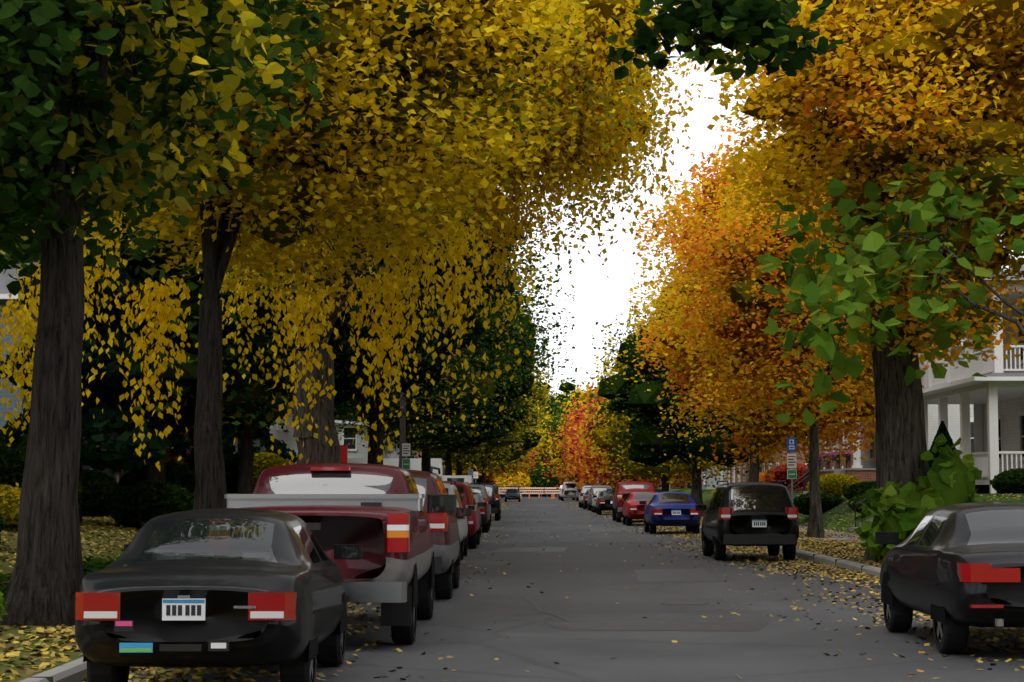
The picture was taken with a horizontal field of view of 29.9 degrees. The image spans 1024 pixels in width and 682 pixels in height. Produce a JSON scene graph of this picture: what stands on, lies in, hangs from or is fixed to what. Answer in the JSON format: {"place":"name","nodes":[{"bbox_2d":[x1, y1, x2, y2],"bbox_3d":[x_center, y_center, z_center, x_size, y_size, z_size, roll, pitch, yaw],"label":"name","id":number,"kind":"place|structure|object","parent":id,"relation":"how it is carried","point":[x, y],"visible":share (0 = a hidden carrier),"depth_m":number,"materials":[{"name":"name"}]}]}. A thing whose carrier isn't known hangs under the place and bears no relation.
{"place":"outdoors","nodes":[
{"label":"outdoors","id":0,"kind":"place"},
{"bbox_2d":[0,516,139,572],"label":"fallen leaves","id":1,"kind":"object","parent":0,"point":[9,543],"depth_m":40.48,"materials":[{"name":"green plant"}]},
{"bbox_2d":[0,513,5,531],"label":"shrub","id":2,"kind":"object","parent":1,"relation":"on","point":[2,521],"visible":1,"depth_m":34.71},
{"bbox_2d":[0,429,11,493],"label":"shrub","id":3,"kind":"object","parent":1,"relation":"on","point":[5,462],"depth_m":44.73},
{"bbox_2d":[0,238,127,512],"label":"house","id":4,"kind":"structure","parent":1,"relation":"on","point":[5,279],"depth_m":52.31,"materials":[{"name":"grey"}]},
{"bbox_2d":[0,515,140,573],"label":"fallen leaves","id":5,"kind":"object","parent":1,"relation":"on","point":[86,529],"visible":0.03,"depth_m":42.66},
{"bbox_2d":[0,484,20,529],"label":"shrub","id":6,"kind":"object","parent":5,"relation":"on","point":[5,489],"depth_m":41.11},
{"bbox_2d":[8,436,27,492],"bbox_3d":[-11.167,3.337,45.257,1.511,2.329,1.465,0,-4,0],"label":"shrub","id":7,"kind":"object","parent":5,"relation":"on","point":[18,457],"depth_m":44.87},
{"bbox_2d":[107,480,193,528],"bbox_3d":[-9.411,4.370,50.398,2.403,1.477,2.381,0,-4,0],"label":"shrub","id":8,"kind":"object","parent":5,"relation":"on","point":[123,516],"depth_m":49.66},
{"bbox_2d":[253,452,282,476],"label":"shrub","id":9,"kind":"object","parent":5,"relation":"on","point":[262,457],"depth_m":86.25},
{"bbox_2d":[78,483,82,509],"bbox_3d":[-11.304,3.823,47.171,1.518,1.624,1.511,0,-4,0],"label":"shrub","id":10,"kind":"object","parent":1,"relation":"on","point":[80,490],"visible":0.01,"depth_m":47.17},
{"bbox_2d":[0,170,172,522],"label":"spruce","id":11,"kind":"object","parent":1,"relation":"on","point":[107,389],"depth_m":48.33,"materials":[{"name":"plant"}]},
{"bbox_2d":[118,462,195,508],"bbox_3d":[-10.775,4.665,59.249,2.924,1.940,2.934,0,-4,0],"label":"shrub","id":12,"kind":"object","parent":1,"relation":"on","point":[185,474],"depth_m":58.50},
{"bbox_2d":[115,382,235,471],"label":"spruce","id":13,"kind":"object","parent":1,"relation":"on","point":[177,438],"visible":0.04,"depth_m":65.13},
{"bbox_2d":[166,448,187,466],"bbox_3d":[-11.488,4.741,63.934,1.698,2.367,1.684,0,-4,0],"label":"shrub","id":14,"kind":"object","parent":1,"relation":"on","point":[171,457],"visible":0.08,"depth_m":63.65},
{"bbox_2d":[222,402,296,462],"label":"tree","id":15,"kind":"object","parent":1,"relation":"on","point":[264,439],"depth_m":91.12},
{"bbox_2d":[229,395,296,462],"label":"house","id":16,"kind":"structure","parent":1,"relation":"on","point":[288,438],"depth_m":100.11,"materials":[{"name":"white"}]},
{"bbox_2d":[253,459,295,488],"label":"shrub","id":17,"kind":"object","parent":1,"relation":"on","point":[271,463],"visible":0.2,"depth_m":83.85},
{"bbox_2d":[340,445,347,462],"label":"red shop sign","id":18,"kind":"object","parent":1,"relation":"on","point":[344,455],"visible":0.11,"depth_m":108.91,"materials":[{"name":"red"}]},
{"bbox_2d":[297,420,416,457],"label":"house","id":19,"kind":"structure","parent":1,"relation":"on","point":[356,449],"depth_m":123.94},
{"bbox_2d":[348,458,471,482],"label":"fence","id":20,"kind":"object","parent":1,"relation":"on","point":[415,463],"visible":0.09,"depth_m":112.86,"materials":[{"name":"white"}]},
{"bbox_2d":[0,0,338,625],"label":"maple tree","id":21,"kind":"object","parent":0,"point":[171,93],"depth_m":20.36,"materials":[{"name":"plant"}]},
{"bbox_2d":[0,189,418,481],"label":"yard tree","id":22,"kind":"object","parent":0,"point":[190,373],"depth_m":55.37,"materials":[{"name":"plant"}]},
{"bbox_2d":[0,496,499,681],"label":"boulevard","id":23,"kind":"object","parent":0,"point":[74,655],"depth_m":16.95,"materials":[{"name":"green plant"}]},
{"bbox_2d":[0,591,7,619],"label":"bush","id":24,"kind":"object","parent":23,"relation":"on","point":[3,604],"visible":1,"depth_m":19.23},
{"bbox_2d":[0,570,11,597],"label":"bush","id":25,"kind":"object","parent":23,"relation":"on","point":[5,578],"depth_m":21.34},
{"bbox_2d":[0,623,81,681],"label":"boulevard fallen leaves","id":26,"kind":"object","parent":23,"relation":"on","point":[62,657],"visible":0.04,"depth_m":17.44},
{"bbox_2d":[82,555,112,574],"bbox_3d":[-5.543,3.158,25.222,1.133,0.681,1.141,0,-4,0],"label":"bush","id":27,"kind":"object","parent":23,"relation":"on","point":[91,563],"visible":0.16,"depth_m":25.02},
{"bbox_2d":[402,442,409,469],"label":"parking sign","id":28,"kind":"object","parent":23,"relation":"on","point":[406,453],"visible":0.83,"depth_m":69.89,"materials":[{"name":"grey"}]},
{"bbox_2d":[0,159,532,485],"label":"tree","id":29,"kind":"object","parent":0,"point":[307,338],"depth_m":39.84,"materials":[{"name":"plant"}]},
{"bbox_2d":[193,355,357,493],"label":"yard tree","id":30,"kind":"object","parent":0,"point":[245,482],"depth_m":79.71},
{"bbox_2d":[72,0,595,509],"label":"maple tree","id":31,"kind":"object","parent":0,"point":[391,186],"depth_m":31.75,"materials":[{"name":"plant"}]},
{"bbox_2d":[334,260,561,471],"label":"tree","id":32,"kind":"object","parent":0,"point":[430,435],"depth_m":97.38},
{"bbox_2d":[231,0,705,463],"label":"ash tree","id":33,"kind":"object","parent":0,"point":[582,177],"depth_m":44.44,"materials":[{"name":"plant"}]},
{"bbox_2d":[521,406,553,495],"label":"tree","id":34,"kind":"object","parent":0,"point":[538,463],"depth_m":329.74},
{"bbox_2d":[548,377,589,406],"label":"tree","id":35,"kind":"object","parent":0,"point":[570,387],"depth_m":382.41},
{"bbox_2d":[129,495,1023,681],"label":"road","id":36,"kind":"structure","parent":0,"point":[788,648],"depth_m":22.05,"materials":[{"name":"asphalt"}]},
{"bbox_2d":[75,508,362,681],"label":"car","id":37,"kind":"object","parent":36,"relation":"on","point":[229,587],"visible":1,"depth_m":14.04,"materials":[{"name":"black paint"}]},
{"bbox_2d":[224,463,456,643],"bbox_3d":[-1.979,2.326,21.710,2.600,1.895,6.044,0,-4,0],"label":"pickup truck","id":38,"kind":"object","parent":36,"relation":"on","point":[377,511],"visible":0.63,"depth_m":20.05,"materials":[{"name":"red paint"}]},
{"bbox_2d":[407,466,471,598],"bbox_3d":[-1.819,2.894,29.318,2.350,1.916,4.984,0,-4,0],"label":"car","id":39,"kind":"object","parent":36,"relation":"on","point":[445,540],"visible":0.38,"depth_m":27.34,"materials":[{"name":"red paint"}]},
{"bbox_2d":[33,546,870,681],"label":"kerb joints","id":40,"kind":"object","parent":36,"relation":"on","point":[49,679],"visible":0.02,"depth_m":36.13,"materials":[{"name":"grey"}]},
{"bbox_2d":[443,480,475,559],"bbox_3d":[-1.952,4.096,44.121,2.200,1.766,4.684,0,-4,0],"label":"suv car","id":41,"kind":"object","parent":36,"relation":"on","point":[451,488],"visible":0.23,"depth_m":42.61,"materials":[{"name":"grey paint"}]},
{"bbox_2d":[443,481,486,548],"bbox_3d":[-1.907,4.713,52.368,2.400,1.785,5.234,0,-4,0],"label":"car","id":42,"kind":"object","parent":36,"relation":"on","point":[464,489],"visible":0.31,"depth_m":50.11,"materials":[{"name":"red paint"}]},
{"bbox_2d":[470,483,495,525],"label":"suv car","id":43,"kind":"object","parent":36,"relation":"on","point":[481,489],"visible":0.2,"depth_m":77.06,"materials":[{"name":"grey paint"}]},
{"bbox_2d":[473,492,494,531],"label":"sedan car","id":44,"kind":"object","parent":36,"relation":"on","point":[485,515],"visible":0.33,"depth_m":68.45,"materials":[{"name":"grey paint"}]},
{"bbox_2d":[466,482,504,520],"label":"black suv","id":45,"kind":"object","parent":36,"relation":"on","point":[491,490],"visible":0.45,"depth_m":91.92,"materials":[{"name":"black paint"}]},
{"bbox_2d":[503,489,521,501],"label":"sedan car","id":46,"kind":"object","parent":36,"relation":"on","point":[512,493],"visible":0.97,"depth_m":209.65,"materials":[{"name":"grey paint"}]},
{"bbox_2d":[493,547,567,551],"bbox_3d":[0.493,5.404,49.731,1.781,0.001,4.102,0,-4,4],"label":"tar patch","id":47,"kind":"object","parent":36,"relation":"on","point":[550,549],"visible":1,"depth_m":49.83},
{"bbox_2d":[519,487,543,493],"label":"barricade","id":48,"kind":"object","parent":36,"relation":"on","point":[531,490],"visible":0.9,"depth_m":299.07,"materials":[{"name":"white"}]},
{"bbox_2d":[521,465,558,496],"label":"tree","id":49,"kind":"object","parent":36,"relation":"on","point":[539,476],"depth_m":317.49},
{"bbox_2d":[524,597,572,621],"bbox_3d":[0.395,3.567,25.588,0.205,0.001,5.230,0,-4,-6],"label":"crack seal","id":50,"kind":"object","parent":36,"relation":"on","point":[538,607],"visible":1,"depth_m":25.20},
{"bbox_2d":[81,502,1023,681],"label":"fallen leaves","id":51,"kind":"object","parent":36,"relation":"on","point":[181,673],"depth_m":25.47,"materials":[{"name":"plant"}]},
{"bbox_2d":[559,482,579,500],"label":"car","id":52,"kind":"object","parent":36,"relation":"on","point":[567,490],"visible":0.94,"depth_m":221.57,"materials":[{"name":"white paint"}]},
{"bbox_2d":[576,485,591,507],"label":"suv car","id":53,"kind":"object","parent":36,"relation":"on","point":[584,489],"visible":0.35,"depth_m":149.47,"materials":[{"name":"grey paint"}]},
{"bbox_2d":[580,490,589,508],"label":"sedan car","id":54,"kind":"object","parent":36,"relation":"on","point":[585,497],"visible":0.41,"depth_m":139.81,"materials":[{"name":"black paint"}]},
{"bbox_2d":[589,490,603,512],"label":"car","id":55,"kind":"object","parent":36,"relation":"on","point":[598,492],"visible":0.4,"depth_m":121.57,"materials":[{"name":"grey paint"}]},
{"bbox_2d":[585,485,611,510],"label":"suv car","id":56,"kind":"object","parent":36,"relation":"on","point":[594,490],"visible":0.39,"depth_m":130.83,"materials":[{"name":"grey paint"}]},
{"bbox_2d":[593,490,614,514],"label":"black sedan car","id":57,"kind":"object","parent":36,"relation":"on","point":[604,500],"visible":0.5,"depth_m":111.84,"materials":[{"name":"black paint"}]},
{"bbox_2d":[590,527,642,531],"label":"tar patch","id":58,"kind":"object","parent":36,"relation":"on","point":[611,529],"visible":1,"depth_m":73.30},
{"bbox_2d":[607,481,660,521],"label":"van","id":59,"kind":"object","parent":36,"relation":"on","point":[624,490],"visible":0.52,"depth_m":89.71,"materials":[{"name":"red paint"}]},
{"bbox_2d":[618,491,657,525],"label":"red sedan car","id":60,"kind":"object","parent":36,"relation":"on","point":[632,509],"visible":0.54,"depth_m":80.33,"materials":[{"name":"red paint"}]},
{"bbox_2d":[546,620,767,630],"bbox_3d":[1.728,3.332,22.499,2.700,0.001,1.800,0,-4,0],"label":"tar patch","id":61,"kind":"object","parent":36,"relation":"on","point":[674,625],"visible":1,"depth_m":22.48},
{"bbox_2d":[639,491,700,533],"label":"car","id":62,"kind":"object","parent":36,"relation":"on","point":[671,508],"visible":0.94,"depth_m":65.92,"materials":[{"name":"blue paint"}]},
{"bbox_2d":[634,568,717,581],"bbox_3d":[2.981,4.321,35.502,1.392,0.001,5.556,0,-4,3],"label":"tar patch","id":63,"kind":"object","parent":36,"relation":"on","point":[671,575],"visible":1,"depth_m":35.18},
{"bbox_2d":[661,602,708,604],"bbox_3d":[2.412,3.659,26.782,0.660,0.006,0.660,0,-4,0],"label":"manhole cover","id":64,"kind":"object","parent":36,"relation":"on","point":[686,603],"visible":1,"depth_m":26.69,"materials":[{"name":"metal"}]},
{"bbox_2d":[695,480,798,559],"bbox_3d":[5.398,4.091,44.063,2.200,1.766,4.684,0,-4,0],"label":"suv","id":65,"kind":"object","parent":36,"relation":"on","point":[751,514],"visible":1,"depth_m":41.90,"materials":[{"name":"black paint"}]},
{"bbox_2d":[875,502,1023,653],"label":"car","id":66,"kind":"object","parent":36,"relation":"on","point":[955,571],"visible":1,"depth_m":18.87,"materials":[{"name":"black paint"}]},
{"bbox_2d":[575,268,806,516],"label":"tree","id":67,"kind":"object","parent":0,"point":[646,401],"depth_m":92.55,"materials":[{"name":"plant"}]},
{"bbox_2d":[481,0,1023,396],"label":"sky","id":68,"kind":"structure","parent":0,"point":[599,298],"materials":[{"name":"white"}]},
{"bbox_2d":[799,526,864,541],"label":"pavement","id":69,"kind":"structure","parent":0,"point":[837,534],"depth_m":59.66,"materials":[{"name":"concrete"}]},
{"bbox_2d":[799,525,865,542],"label":"fallen leaves","id":70,"kind":"object","parent":69,"relation":"on","point":[828,535],"visible":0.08,"depth_m":59.25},
{"bbox_2d":[657,488,1023,533],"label":"lawn","id":71,"kind":"structure","parent":0,"point":[827,515],"depth_m":69.31,"materials":[{"name":"green plant"}]},
{"bbox_2d":[658,476,690,488],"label":"house","id":72,"kind":"structure","parent":71,"relation":"on","point":[671,485],"depth_m":204.29,"materials":[{"name":"brick"}]},
{"bbox_2d":[701,466,719,488],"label":"house","id":73,"kind":"structure","parent":71,"relation":"on","point":[709,480],"depth_m":174.43,"materials":[{"name":"grey"}]},
{"bbox_2d":[727,420,852,490],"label":"brick house","id":74,"kind":"structure","parent":71,"relation":"on","point":[761,469],"depth_m":114.70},
{"bbox_2d":[849,499,872,531],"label":"steps","id":75,"kind":"structure","parent":71,"relation":"on","point":[860,524],"depth_m":62.84,"materials":[{"name":"concrete"}]},
{"bbox_2d":[703,489,1023,532],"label":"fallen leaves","id":76,"kind":"object","parent":71,"relation":"on","point":[870,517],"depth_m":66.98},
{"bbox_2d":[764,463,807,490],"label":"shrub","id":77,"kind":"object","parent":76,"relation":"on","point":[780,468],"depth_m":98.91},
{"bbox_2d":[793,492,844,514],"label":"shrub","id":78,"kind":"object","parent":76,"relation":"on","point":[836,499],"depth_m":75.01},
{"bbox_2d":[806,473,862,497],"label":"shrub","id":79,"kind":"object","parent":76,"relation":"on","point":[840,478],"depth_m":78.91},
{"bbox_2d":[843,481,875,499],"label":"shrub","id":80,"kind":"object","parent":76,"relation":"on","point":[848,492],"depth_m":69.24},
{"bbox_2d":[848,493,870,513],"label":"shrub","id":81,"kind":"object","parent":76,"relation":"on","point":[855,499],"depth_m":65.36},
{"bbox_2d":[928,421,959,469],"bbox_3d":[13.109,3.691,58.399,1.842,2.547,1.859,0,-4,0],"label":"arborvitae shrub","id":82,"kind":"object","parent":76,"relation":"on","point":[942,428],"depth_m":58.29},
{"bbox_2d":[991,468,1023,493],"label":"shrub","id":83,"kind":"object","parent":76,"relation":"on","point":[997,483],"depth_m":54.80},
{"bbox_2d":[787,337,973,496],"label":"house","id":84,"kind":"structure","parent":71,"relation":"on","point":[863,470],"depth_m":82.49,"materials":[{"name":"white"}]},
{"bbox_2d":[918,264,1023,493],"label":"house porch","id":85,"kind":"object","parent":71,"relation":"on","point":[995,397],"visible":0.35,"depth_m":60.91,"materials":[{"name":"wood"}]},
{"bbox_2d":[756,152,1023,425],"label":"catalpa tree","id":86,"kind":"object","parent":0,"point":[870,241],"depth_m":34.26,"materials":[{"name":"plant"}]},
{"bbox_2d":[937,251,1022,294],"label":"house roof","id":87,"kind":"structure","parent":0,"point":[998,280],"depth_m":115.38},
{"label":"ground","id":88,"kind":"structure","parent":0,"visible":0},
{"bbox_2d":[19,657,86,681],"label":"kerb","id":89,"kind":"structure","parent":88,"relation":"on","point":[74,670],"depth_m":15.60,"materials":[{"name":"concrete"}]},
{"bbox_2d":[185,182,572,464],"bbox_3d":[-4.804,-1.187,62.306,13.561,15.089,14.564,0,-4,0],"label":"tree","id":90,"kind":"object","parent":88,"relation":"on","point":[451,360],"depth_m":60.46,"materials":[{"name":"plant"}]},
{"bbox_2d":[399,391,405,467],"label":"utility pole","id":91,"kind":"object","parent":88,"relation":"on","point":[403,427],"visible":0.22,"depth_m":70.91,"materials":[{"name":"brown wood"}]},
{"bbox_2d":[265,205,575,458],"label":"tree","id":92,"kind":"object","parent":88,"relation":"on","point":[485,401],"depth_m":78.76,"materials":[{"name":"plant"}]},
{"bbox_2d":[352,304,555,474],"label":"tree","id":93,"kind":"object","parent":88,"relation":"on","point":[487,441],"depth_m":120.57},
{"bbox_2d":[410,349,565,474],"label":"tree","id":94,"kind":"object","parent":88,"relation":"on","point":[503,448],"depth_m":149.02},
{"bbox_2d":[431,373,554,482],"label":"tree","id":95,"kind":"object","parent":88,"relation":"on","point":[505,460],"depth_m":180.24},
{"bbox_2d":[444,405,546,482],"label":"tree","id":96,"kind":"object","parent":88,"relation":"on","point":[518,464],"depth_m":213.78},
{"bbox_2d":[455,449,540,482],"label":"tree","id":97,"kind":"object","parent":88,"relation":"on","point":[532,464],"depth_m":243.73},
{"bbox_2d":[492,472,532,495],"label":"tree","id":98,"kind":"object","parent":88,"relation":"on","point":[525,482],"depth_m":313.64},
{"bbox_2d":[490,405,547,480],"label":"tree","id":99,"kind":"object","parent":88,"relation":"on","point":[536,457],"depth_m":275.24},
{"bbox_2d":[537,392,570,419],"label":"tree","id":100,"kind":"object","parent":88,"relation":"on","point":[557,403],"depth_m":342.87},
{"bbox_2d":[537,400,577,467],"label":"tree","id":101,"kind":"object","parent":88,"relation":"on","point":[554,429],"depth_m":328.09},
{"bbox_2d":[540,429,580,487],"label":"tree","id":102,"kind":"object","parent":88,"relation":"on","point":[560,478],"depth_m":283.28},
{"bbox_2d":[550,472,580,493],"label":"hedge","id":103,"kind":"object","parent":88,"relation":"on","point":[554,482],"depth_m":315.10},
{"bbox_2d":[542,392,596,485],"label":"tree","id":104,"kind":"object","parent":88,"relation":"on","point":[550,443],"depth_m":253.62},
{"bbox_2d":[544,378,602,484],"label":"tree","id":105,"kind":"object","parent":88,"relation":"on","point":[556,436],"depth_m":219.06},
{"bbox_2d":[554,398,659,489],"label":"tree","id":106,"kind":"object","parent":88,"relation":"on","point":[565,438],"depth_m":189.31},
{"bbox_2d":[566,388,708,487],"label":"tree","id":107,"kind":"object","parent":88,"relation":"on","point":[592,478],"depth_m":161.61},
{"bbox_2d":[570,372,718,487],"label":"tree","id":108,"kind":"object","parent":88,"relation":"on","point":[644,479],"depth_m":141.13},
{"bbox_2d":[573,339,765,491],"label":"tree","id":109,"kind":"object","parent":88,"relation":"on","point":[603,414],"depth_m":116.46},
{"bbox_2d":[571,498,880,576],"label":"kerb","id":110,"kind":"structure","parent":88,"relation":"on","point":[856,566],"depth_m":38.94,"materials":[{"name":"concrete"}]},
{"bbox_2d":[700,526,879,567],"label":"boulevard","id":111,"kind":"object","parent":88,"relation":"on","point":[828,550],"depth_m":44.13,"materials":[{"name":"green plant"}]},
{"bbox_2d":[700,517,881,567],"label":"fallen leaves","id":112,"kind":"object","parent":111,"relation":"on","point":[833,549],"visible":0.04,"depth_m":45.12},
{"bbox_2d":[797,538,853,540],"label":"carriage walk","id":113,"kind":"structure","parent":111,"relation":"in","point":[842,539],"depth_m":51.69,"materials":[{"name":"concrete"}]},
{"bbox_2d":[854,481,944,561],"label":"catalpa suckers","id":114,"kind":"object","parent":111,"relation":"on","point":[886,497],"depth_m":36.50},
{"bbox_2d":[915,433,981,505],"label":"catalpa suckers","id":115,"kind":"object","parent":111,"relation":"on","point":[961,490],"depth_m":37.08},
{"bbox_2d":[787,437,796,500],"bbox_3d":[8.933,4.738,61.235,0.300,3.380,0.051,0,-4,0],"label":"street sign","id":116,"kind":"object","parent":88,"relation":"on","point":[791,460],"visible":0.94,"depth_m":61.28,"materials":[{"name":"grey"}]},
{"bbox_2d":[631,133,966,537],"bbox_3d":[8.387,-0.086,55.281,9.757,11.780,9.472,0,-4,0],"label":"maple tree","id":117,"kind":"object","parent":88,"relation":"on","point":[719,296],"depth_m":53.83,"materials":[{"name":"plant"}]},
{"bbox_2d":[627,117,974,481],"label":"maple tree","id":118,"kind":"object","parent":88,"relation":"on","point":[826,433],"depth_m":71.26,"materials":[{"name":"plant"}]},
{"bbox_2d":[693,0,1023,560],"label":"maple tree","id":119,"kind":"object","parent":88,"relation":"on","point":[903,115],"depth_m":36.28,"materials":[{"name":"plant"}]},
{"bbox_2d":[606,0,842,80],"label":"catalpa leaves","id":120,"kind":"object","parent":119,"relation":"attached to","point":[762,25],"visible":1,"depth_m":32.56,"materials":[{"name":"green plant"}]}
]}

